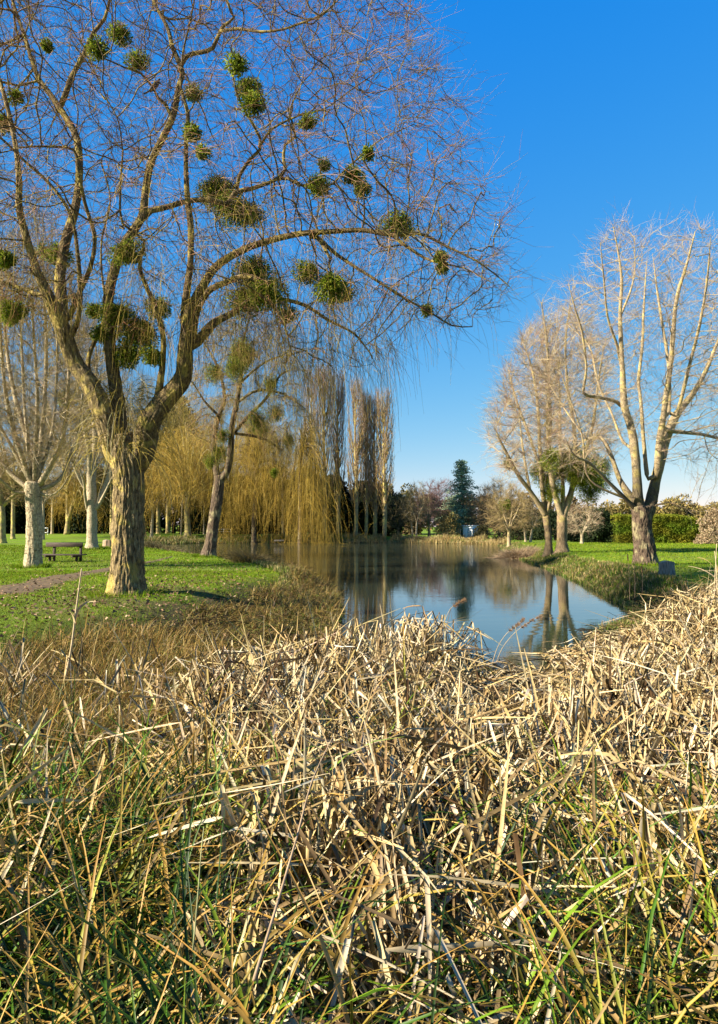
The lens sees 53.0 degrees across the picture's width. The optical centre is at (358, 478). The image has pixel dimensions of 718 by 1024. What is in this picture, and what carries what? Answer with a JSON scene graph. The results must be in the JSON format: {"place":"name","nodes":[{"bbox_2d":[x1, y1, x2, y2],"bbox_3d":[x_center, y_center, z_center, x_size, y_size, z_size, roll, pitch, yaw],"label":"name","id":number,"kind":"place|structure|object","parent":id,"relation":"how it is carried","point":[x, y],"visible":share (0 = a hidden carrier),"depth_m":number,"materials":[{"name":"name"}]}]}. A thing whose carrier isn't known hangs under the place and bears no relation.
{"place":"outdoors","nodes":[
{"label":"outdoors","id":0,"kind":"place"},
{"bbox_2d":[0,556,172,594],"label":"path","id":1,"kind":"structure","parent":0,"point":[33,586],"depth_m":18.80,"materials":[{"name":"grey gravel"}]},
{"bbox_2d":[0,525,717,833],"bbox_3d":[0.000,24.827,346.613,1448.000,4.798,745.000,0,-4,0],"label":"ground","id":2,"kind":"structure","parent":0,"point":[20,539],"depth_m":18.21,"materials":[{"name":"green plant"}]},
{"bbox_2d":[1,472,24,533],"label":"evergreen tree","id":3,"kind":"object","parent":2,"relation":"on","point":[8,513],"visible":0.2,"depth_m":124.83,"materials":[{"name":"green plant"}]},
{"bbox_2d":[0,446,51,542],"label":"bare tree","id":4,"kind":"object","parent":2,"relation":"on","point":[3,504],"visible":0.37,"depth_m":71.67,"materials":[{"name":"brown plant"}]},
{"bbox_2d":[0,362,60,538],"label":"bare tree","id":5,"kind":"object","parent":2,"relation":"on","point":[12,536],"visible":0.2,"depth_m":99.77,"materials":[{"name":"brown plant"}]},
{"bbox_2d":[3,471,62,533],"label":"evergreen tree","id":6,"kind":"object","parent":2,"relation":"on","point":[18,521],"visible":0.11,"depth_m":125.88,"materials":[{"name":"green plant"}]},
{"bbox_2d":[20,458,68,539],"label":"bare tree","id":7,"kind":"object","parent":2,"relation":"on","point":[44,500],"visible":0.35,"depth_m":95.88,"materials":[{"name":"brown plant"}]},
{"bbox_2d":[0,187,107,566],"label":"pollard tree","id":8,"kind":"object","parent":2,"relation":"on","point":[33,486],"visible":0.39,"depth_m":25.69,"materials":[{"name":"beige plant"}]},
{"bbox_2d":[41,456,72,533],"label":"bare tree","id":9,"kind":"object","parent":2,"relation":"on","point":[52,527],"visible":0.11,"depth_m":121.70,"materials":[{"name":"brown plant"}]},
{"bbox_2d":[19,365,105,520],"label":"bare tree","id":10,"kind":"object","parent":2,"relation":"on","point":[67,509],"visible":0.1,"depth_m":111.94,"materials":[{"name":"brown plant"}]},
{"bbox_2d":[43,475,86,533],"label":"evergreen tree","id":11,"kind":"object","parent":2,"relation":"on","point":[60,523],"visible":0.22,"depth_m":128.23,"materials":[{"name":"green plant"}]},
{"bbox_2d":[43,542,86,561],"bbox_3d":[-12.644,3.163,30.795,1.980,0.870,0.722,-1,-4,9],"label":"bench","id":12,"kind":"object","parent":2,"relation":"on","point":[54,545],"visible":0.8,"depth_m":30.99,"materials":[{"name":"brown wood"}]},
{"bbox_2d":[45,463,111,534],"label":"weeping willow","id":13,"kind":"object","parent":2,"relation":"on","point":[74,495],"visible":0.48,"depth_m":111.33,"materials":[{"name":"yellow plant"}]},
{"bbox_2d":[64,568,95,681],"bbox_3d":[-2.835,1.470,7.191,0.378,1.150,0.158,-2,-4,21],"label":"reed stalk","id":14,"kind":"object","parent":2,"relation":"on","point":[73,632],"visible":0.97,"depth_m":7.21,"materials":[{"name":"beige plant"}]},
{"bbox_2d":[62,469,109,533],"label":"evergreen tree","id":15,"kind":"object","parent":2,"relation":"on","point":[83,521],"visible":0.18,"depth_m":126.82,"materials":[{"name":"green plant"}]},
{"bbox_2d":[27,289,150,548],"bbox_3d":[-18.878,-4.671,50.120,9.536,19.329,13.156,0,-4,0],"label":"forked tree","id":16,"kind":"object","parent":2,"relation":"on","point":[92,504],"visible":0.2,"depth_m":49.77,"materials":[{"name":"beige plant"}]},
{"bbox_2d":[102,540,110,546],"bbox_3d":[-18.029,4.716,51.812,0.864,0.675,0.850,0,-4,0],"label":"tree stump","id":17,"kind":"object","parent":2,"relation":"on","point":[106,542],"visible":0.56,"depth_m":51.50,"materials":[{"name":"beige wood"}]},
{"bbox_2d":[67,363,164,533],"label":"bare tree","id":18,"kind":"object","parent":2,"relation":"on","point":[111,484],"visible":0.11,"depth_m":117.69,"materials":[{"name":"brown plant"}]},
{"bbox_2d":[105,482,171,533],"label":"evergreen tree","id":19,"kind":"object","parent":2,"relation":"on","point":[148,525],"visible":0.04,"depth_m":132.68,"materials":[{"name":"green plant"}]},
{"bbox_2d":[0,558,278,651],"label":"fallen leaves","id":20,"kind":"object","parent":2,"relation":"on","point":[86,605],"visible":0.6,"depth_m":14.54,"materials":[{"name":"brown plant"}]},
{"bbox_2d":[144,469,158,535],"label":"bare tree","id":21,"kind":"object","parent":2,"relation":"on","point":[149,500],"visible":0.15,"depth_m":104.67,"materials":[{"name":"brown plant"}]},
{"bbox_2d":[145,472,173,537],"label":"bare tree","id":22,"kind":"object","parent":2,"relation":"on","point":[152,520],"visible":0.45,"depth_m":103.67,"materials":[{"name":"brown plant"}]},
{"bbox_2d":[97,403,224,533],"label":"weeping willow","id":23,"kind":"object","parent":2,"relation":"on","point":[167,531],"visible":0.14,"depth_m":127.19,"materials":[{"name":"yellow plant"}]},
{"bbox_2d":[124,372,205,533],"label":"bare tree","id":24,"kind":"object","parent":2,"relation":"on","point":[158,527],"visible":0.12,"depth_m":125.99,"materials":[{"name":"brown plant"}]},
{"bbox_2d":[144,539,191,551],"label":"sedge tussock","id":25,"kind":"object","parent":2,"relation":"on","point":[151,544],"visible":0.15,"depth_m":55.12,"materials":[{"name":"plant"}]},
{"bbox_2d":[146,395,198,532],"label":"weeping willow","id":26,"kind":"object","parent":2,"relation":"on","point":[173,515],"visible":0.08,"depth_m":138.32,"materials":[{"name":"yellow plant"}]},
{"bbox_2d":[0,560,354,996],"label":"brown sedge","id":27,"kind":"object","parent":2,"relation":"on","point":[52,695],"visible":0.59,"depth_m":8.94,"materials":[{"name":"brown plant"}]},
{"bbox_2d":[166,460,197,534],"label":"bare tree","id":28,"kind":"object","parent":2,"relation":"on","point":[182,506],"visible":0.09,"depth_m":111.83,"materials":[{"name":"brown plant"}]},
{"bbox_2d":[192,827,203,950],"bbox_3d":[-0.419,1.065,1.880,0.007,0.265,0.103,0,-4,0],"label":"reed stalk","id":29,"kind":"object","parent":2,"relation":"on","point":[197,896],"visible":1,"depth_m":1.86,"materials":[{"name":"plant"}]},
{"bbox_2d":[175,475,226,533],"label":"evergreen tree","id":30,"kind":"object","parent":2,"relation":"on","point":[198,525],"visible":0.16,"depth_m":118.55,"materials":[{"name":"green plant"}]},
{"bbox_2d":[144,416,258,541],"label":"weeping willow","id":31,"kind":"object","parent":2,"relation":"on","point":[188,485],"visible":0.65,"depth_m":101.96,"materials":[{"name":"yellow plant"}]},
{"bbox_2d":[191,465,212,534],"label":"bare tree","id":32,"kind":"object","parent":2,"relation":"on","point":[203,507],"visible":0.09,"depth_m":111.77,"materials":[{"name":"brown plant"}]},
{"bbox_2d":[183,383,259,483],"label":"bare tree","id":33,"kind":"object","parent":2,"relation":"on","point":[225,424],"visible":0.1,"depth_m":123.63,"materials":[{"name":"brown plant"}]},
{"bbox_2d":[158,298,324,556],"bbox_3d":[-5.857,-2.928,36.038,8.731,13.992,9.151,0,-4,0],"label":"leaning tree","id":34,"kind":"object","parent":2,"relation":"on","point":[212,460],"visible":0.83,"depth_m":35.69,"materials":[{"name":"brown plant"}]},
{"bbox_2d":[218,476,273,533],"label":"evergreen tree","id":35,"kind":"object","parent":2,"relation":"on","point":[241,526],"visible":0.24,"depth_m":115.00,"materials":[{"name":"green plant"}]},
{"bbox_2d":[214,544,283,562],"bbox_3d":[-4.639,3.425,30.811,3.294,1.444,3.298,-2,-5,28],"label":"sedge tussock","id":36,"kind":"object","parent":2,"relation":"on","point":[240,556],"visible":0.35,"depth_m":30.28,"materials":[{"name":"brown plant"}]},
{"bbox_2d":[197,412,308,543],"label":"weeping willow","id":37,"kind":"object","parent":2,"relation":"on","point":[254,492],"visible":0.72,"depth_m":100.73,"materials":[{"name":"yellow plant"}]},
{"bbox_2d":[0,0,542,596],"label":"willow tree","id":38,"kind":"object","parent":2,"relation":"on","point":[128,456],"visible":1,"depth_m":15.21,"materials":[{"name":"brown plant"}]},
{"bbox_2d":[143,78,159,94],"bbox_3d":[-4.781,-9.089,16.657,0.413,0.376,0.188,0,-4,0],"label":"pigeon","id":39,"kind":"object","parent":38,"relation":"on","point":[155,84],"visible":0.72,"depth_m":16.63,"materials":[{"name":"grey plant"}]},
{"bbox_2d":[249,465,297,533],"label":"evergreen tree","id":40,"kind":"object","parent":2,"relation":"on","point":[269,528],"visible":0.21,"depth_m":115.23,"materials":[{"name":"green plant"}]},
{"bbox_2d":[266,422,303,532],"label":"bare tree","id":41,"kind":"object","parent":2,"relation":"on","point":[284,469],"visible":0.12,"depth_m":110.03,"materials":[{"name":"brown plant"}]},
{"bbox_2d":[276,470,319,533],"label":"evergreen tree","id":42,"kind":"object","parent":2,"relation":"on","point":[294,510],"visible":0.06,"depth_m":115.48,"materials":[{"name":"green plant"}]},
{"bbox_2d":[244,414,375,543],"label":"weeping willow","id":43,"kind":"object","parent":2,"relation":"on","point":[309,449],"visible":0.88,"depth_m":98.49,"materials":[{"name":"yellow plant"}]},
{"bbox_2d":[302,366,324,536],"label":"lombardy poplar","id":44,"kind":"object","parent":2,"relation":"on","point":[313,413],"visible":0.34,"depth_m":106.37,"materials":[{"name":"brown plant"}]},
{"bbox_2d":[314,360,338,535],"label":"lombardy poplar","id":45,"kind":"object","parent":2,"relation":"on","point":[327,415],"visible":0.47,"depth_m":107.71,"materials":[{"name":"brown plant"}]},
{"bbox_2d":[313,474,353,534],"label":"evergreen tree","id":46,"kind":"object","parent":2,"relation":"on","point":[344,510],"visible":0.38,"depth_m":113.56,"materials":[{"name":"green plant"}]},
{"bbox_2d":[326,367,348,533],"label":"lombardy poplar","id":47,"kind":"object","parent":2,"relation":"on","point":[337,441],"visible":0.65,"depth_m":109.25,"materials":[{"name":"brown plant"}]},
{"bbox_2d":[340,372,368,537],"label":"lombardy poplar","id":48,"kind":"object","parent":2,"relation":"on","point":[356,469],"visible":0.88,"depth_m":106.21,"materials":[{"name":"brown plant"}]},
{"bbox_2d":[0,580,713,1023],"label":"reed thatch","id":49,"kind":"object","parent":2,"relation":"on","point":[530,660],"visible":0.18,"depth_m":11.30,"materials":[{"name":"beige plant"}]},
{"bbox_2d":[0,564,717,1023],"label":"dry reeds","id":50,"kind":"object","parent":2,"relation":"on","point":[672,692],"visible":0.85,"depth_m":3.69,"materials":[{"name":"beige plant"}]},
{"bbox_2d":[252,736,332,981],"bbox_3d":[-0.183,1.065,2.183,0.030,0.278,1.012,-1,-4,8],"label":"reed stalk","id":51,"kind":"object","parent":50,"relation":"on","point":[269,930],"visible":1,"depth_m":1.99,"materials":[{"name":"beige plant"}]},
{"bbox_2d":[0,626,717,1023],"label":"green sedge","id":52,"kind":"object","parent":2,"relation":"on","point":[86,988],"visible":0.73,"depth_m":2.43,"materials":[{"name":"green plant"}]},
{"bbox_2d":[345,480,380,534],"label":"evergreen tree","id":53,"kind":"object","parent":2,"relation":"on","point":[361,515],"visible":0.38,"depth_m":114.57,"materials":[{"name":"green plant"}]},
{"bbox_2d":[356,388,376,534],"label":"lombardy poplar","id":54,"kind":"object","parent":2,"relation":"on","point":[367,492],"visible":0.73,"depth_m":107.52,"materials":[{"name":"brown plant"}]},
{"bbox_2d":[364,392,382,534],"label":"lombardy poplar","id":55,"kind":"object","parent":2,"relation":"on","point":[374,508],"visible":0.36,"depth_m":109.02,"materials":[{"name":"brown plant"}]},
{"bbox_2d":[370,386,399,538],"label":"lombardy poplar","id":56,"kind":"object","parent":2,"relation":"on","point":[385,452],"visible":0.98,"depth_m":106.17,"materials":[{"name":"brown plant"}]},
{"bbox_2d":[368,487,408,536],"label":"evergreen tree","id":57,"kind":"object","parent":2,"relation":"on","point":[391,532],"visible":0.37,"depth_m":115.09,"materials":[{"name":"green plant"}]},
{"bbox_2d":[377,490,418,533],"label":"evergreen tree","id":58,"kind":"object","parent":2,"relation":"on","point":[401,523],"visible":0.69,"depth_m":111.52,"materials":[{"name":"green plant"}]},
{"bbox_2d":[396,488,422,535],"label":"bare tree","id":59,"kind":"object","parent":2,"relation":"on","point":[415,507],"visible":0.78,"depth_m":107.67,"materials":[{"name":"brown plant"}]},
{"bbox_2d":[399,481,433,534],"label":"bare tree","id":60,"kind":"object","parent":2,"relation":"on","point":[422,509],"visible":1,"depth_m":106.70,"materials":[{"name":"brown plant"}]},
{"bbox_2d":[144,531,709,634],"bbox_3d":[-4.510,5.256,59.771,47.038,1.827,94.419,0,-4,0],"label":"shore sedge","id":61,"kind":"object","parent":2,"relation":"on","point":[614,567],"visible":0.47,"depth_m":26.82,"materials":[{"name":"green plant"}]},
{"bbox_2d":[416,495,440,535],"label":"bare tree","id":62,"kind":"object","parent":2,"relation":"on","point":[429,515],"visible":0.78,"depth_m":111.72,"materials":[{"name":"brown plant"}]},
{"bbox_2d":[413,479,444,535],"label":"bare tree","id":63,"kind":"object","parent":2,"relation":"on","point":[432,492],"visible":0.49,"depth_m":134.40,"materials":[{"name":"brown plant"}]},
{"bbox_2d":[148,481,717,534],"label":"distant woodland","id":64,"kind":"object","parent":2,"relation":"on","point":[612,508],"visible":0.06,"depth_m":160.75,"materials":[{"name":"plant"}]},
{"bbox_2d":[425,475,460,528],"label":"bare tree","id":65,"kind":"object","parent":2,"relation":"on","point":[444,487],"visible":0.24,"depth_m":137.84,"materials":[{"name":"brown plant"}]},
{"bbox_2d":[432,511,463,538],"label":"shrub","id":66,"kind":"object","parent":2,"relation":"on","point":[444,522],"visible":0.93,"depth_m":107.62,"materials":[{"name":"green plant"}]},
{"bbox_2d":[440,597,466,634],"bbox_3d":[1.223,1.773,9.296,0.354,0.486,0.082,0,-4,0],"label":"reed stalk","id":67,"kind":"object","parent":2,"relation":"on","point":[460,601],"visible":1,"depth_m":9.30,"materials":[{"name":"beige plant"}]},
{"bbox_2d":[434,459,491,537],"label":"cedar tree","id":68,"kind":"object","parent":2,"relation":"on","point":[458,507],"visible":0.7,"depth_m":115.64,"materials":[{"name":"green plant"}]},
{"bbox_2d":[462,525,478,538],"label":"shed","id":69,"kind":"structure","parent":2,"relation":"on","point":[467,531],"depth_m":108.71,"materials":[{"name":"wood"}]},
{"bbox_2d":[467,528,470,537],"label":"door","id":70,"kind":"structure","parent":69,"relation":"in","point":[469,529],"depth_m":108.52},
{"bbox_2d":[470,524,491,538],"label":"shrub","id":71,"kind":"object","parent":2,"relation":"on","point":[481,529],"visible":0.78,"depth_m":107.32,"materials":[{"name":"green plant"}]},
{"bbox_2d":[465,483,505,538],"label":"bare tree","id":72,"kind":"object","parent":2,"relation":"on","point":[479,506],"visible":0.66,"depth_m":111.61,"materials":[{"name":"brown plant"}]},
{"bbox_2d":[474,475,524,536],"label":"bare tree","id":73,"kind":"object","parent":2,"relation":"on","point":[502,485],"visible":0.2,"depth_m":119.52,"materials":[{"name":"brown plant"}]},
{"bbox_2d":[492,616,524,662],"bbox_3d":[1.838,1.984,8.836,0.419,0.602,0.097,-1,-4,16],"label":"reed stalk","id":74,"kind":"object","parent":2,"relation":"on","point":[518,623],"visible":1,"depth_m":8.82,"materials":[{"name":"beige plant"}]},
{"bbox_2d":[481,480,538,546],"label":"bare tree","id":75,"kind":"object","parent":2,"relation":"on","point":[504,505],"visible":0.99,"depth_m":75.72,"materials":[{"name":"beige plant"}]},
{"bbox_2d":[488,541,543,558],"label":"sedge tussock","id":76,"kind":"object","parent":2,"relation":"on","point":[526,552],"visible":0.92,"depth_m":49.01,"materials":[{"name":"beige plant"}]},
{"bbox_2d":[492,512,544,540],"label":"bush","id":77,"kind":"object","parent":2,"relation":"on","point":[515,533],"visible":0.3,"depth_m":90.62,"materials":[{"name":"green plant"}]},
{"bbox_2d":[495,615,542,665],"bbox_3d":[2.030,2.051,9.139,0.611,0.677,0.090,-1,-4,15],"label":"reed stalk","id":78,"kind":"object","parent":2,"relation":"on","point":[531,620],"visible":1,"depth_m":9.12,"materials":[{"name":"beige plant"}]},
{"bbox_2d":[467,303,578,556],"bbox_3d":[10.291,-3.194,44.346,7.489,16.042,9.780,0,-4,0],"label":"mistletoe tree","id":79,"kind":"object","parent":2,"relation":"on","point":[514,464],"visible":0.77,"depth_m":43.63,"materials":[{"name":"beige plant"}]},
{"bbox_2d":[509,490,539,541],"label":"bare tree","id":80,"kind":"object","parent":2,"relation":"on","point":[524,528],"visible":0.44,"depth_m":77.81,"materials":[{"name":"brown plant"}]},
{"bbox_2d":[518,494,542,541],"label":"bare tree","id":81,"kind":"object","parent":2,"relation":"on","point":[533,525],"visible":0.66,"depth_m":76.62,"materials":[{"name":"brown plant"}]},
{"bbox_2d":[526,509,571,540],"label":"bush","id":82,"kind":"object","parent":2,"relation":"on","point":[553,524],"visible":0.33,"depth_m":87.34,"materials":[{"name":"green plant"}]},
{"bbox_2d":[517,283,637,554],"bbox_3d":[13.094,-3.907,43.275,7.496,16.902,10.551,-4,-5,42],"label":"mistletoe tree","id":83,"kind":"object","parent":2,"relation":"on","point":[573,472],"visible":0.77,"depth_m":42.65,"materials":[{"name":"beige plant"}]},
{"bbox_2d":[567,512,594,541],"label":"bush","id":84,"kind":"object","parent":2,"relation":"on","point":[573,536],"visible":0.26,"depth_m":79.28,"materials":[{"name":"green plant"}]},
{"bbox_2d":[567,503,603,543],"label":"bare tree","id":85,"kind":"object","parent":2,"relation":"on","point":[588,520],"visible":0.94,"depth_m":67.71,"materials":[{"name":"beige plant"}]},
{"bbox_2d":[578,507,615,542],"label":"bush","id":86,"kind":"object","parent":2,"relation":"on","point":[604,534],"visible":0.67,"depth_m":73.11,"materials":[{"name":"green plant"}]},
{"bbox_2d":[528,196,717,564],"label":"poplar tree","id":87,"kind":"object","parent":2,"relation":"on","point":[643,513],"visible":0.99,"depth_m":28.26,"materials":[{"name":"beige plant"}]},
{"bbox_2d":[627,554,629,599],"bbox_3d":[6.240,2.244,16.491,0.122,1.051,0.332,-3,-5,39],"label":"cattail","id":88,"kind":"object","parent":2,"relation":"on","point":[629,578],"visible":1,"depth_m":16.37},
{"bbox_2d":[610,512,704,542],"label":"hedge","id":89,"kind":"object","parent":2,"relation":"on","point":[669,528],"visible":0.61,"depth_m":70.77,"materials":[{"name":"green plant"}]},
{"bbox_2d":[658,560,675,575],"bbox_3d":[9.134,2.780,21.355,0.494,0.698,0.496,0,-4,0],"label":"stone block","id":90,"kind":"object","parent":2,"relation":"on","point":[665,567],"visible":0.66,"depth_m":21.19,"materials":[{"name":"grey stone"}]},
{"bbox_2d":[684,737,690,824],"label":"reed stalk","id":91,"kind":"object","parent":2,"relation":"on","point":[686,778],"visible":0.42,"depth_m":3.37,"materials":[{"name":"beige plant"}]},
{"bbox_2d":[690,551,717,601],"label":"reed stalk","id":92,"kind":"object","parent":2,"relation":"on","point":[712,575],"visible":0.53,"depth_m":11.92,"materials":[{"name":"beige plant"}]},
{"bbox_2d":[693,508,717,543],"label":"shrub","id":93,"kind":"object","parent":2,"relation":"on","point":[709,531],"visible":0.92,"depth_m":65.97,"materials":[{"name":"beige plant"}]},
{"bbox_2d":[698,544,717,597],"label":"reed stalk","id":94,"kind":"object","parent":2,"relation":"on","point":[714,568],"visible":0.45,"depth_m":12.35,"materials":[{"name":"beige plant"}]},
{"bbox_2d":[705,681,717,789],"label":"reed stalk","id":95,"kind":"object","parent":2,"relation":"on","point":[713,725],"visible":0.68,"depth_m":4.22,"materials":[{"name":"beige plant"}]},
{"bbox_2d":[0,0,717,526],"label":"sky","id":96,"kind":"structure","parent":0,"point":[608,99],"materials":[{"name":"blue"}]},
{"bbox_2d":[161,543,632,681],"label":"pond water","id":97,"kind":"structure","parent":0,"point":[501,596],"depth_m":23.07,"materials":[{"name":"blue liquid"}]}
]}

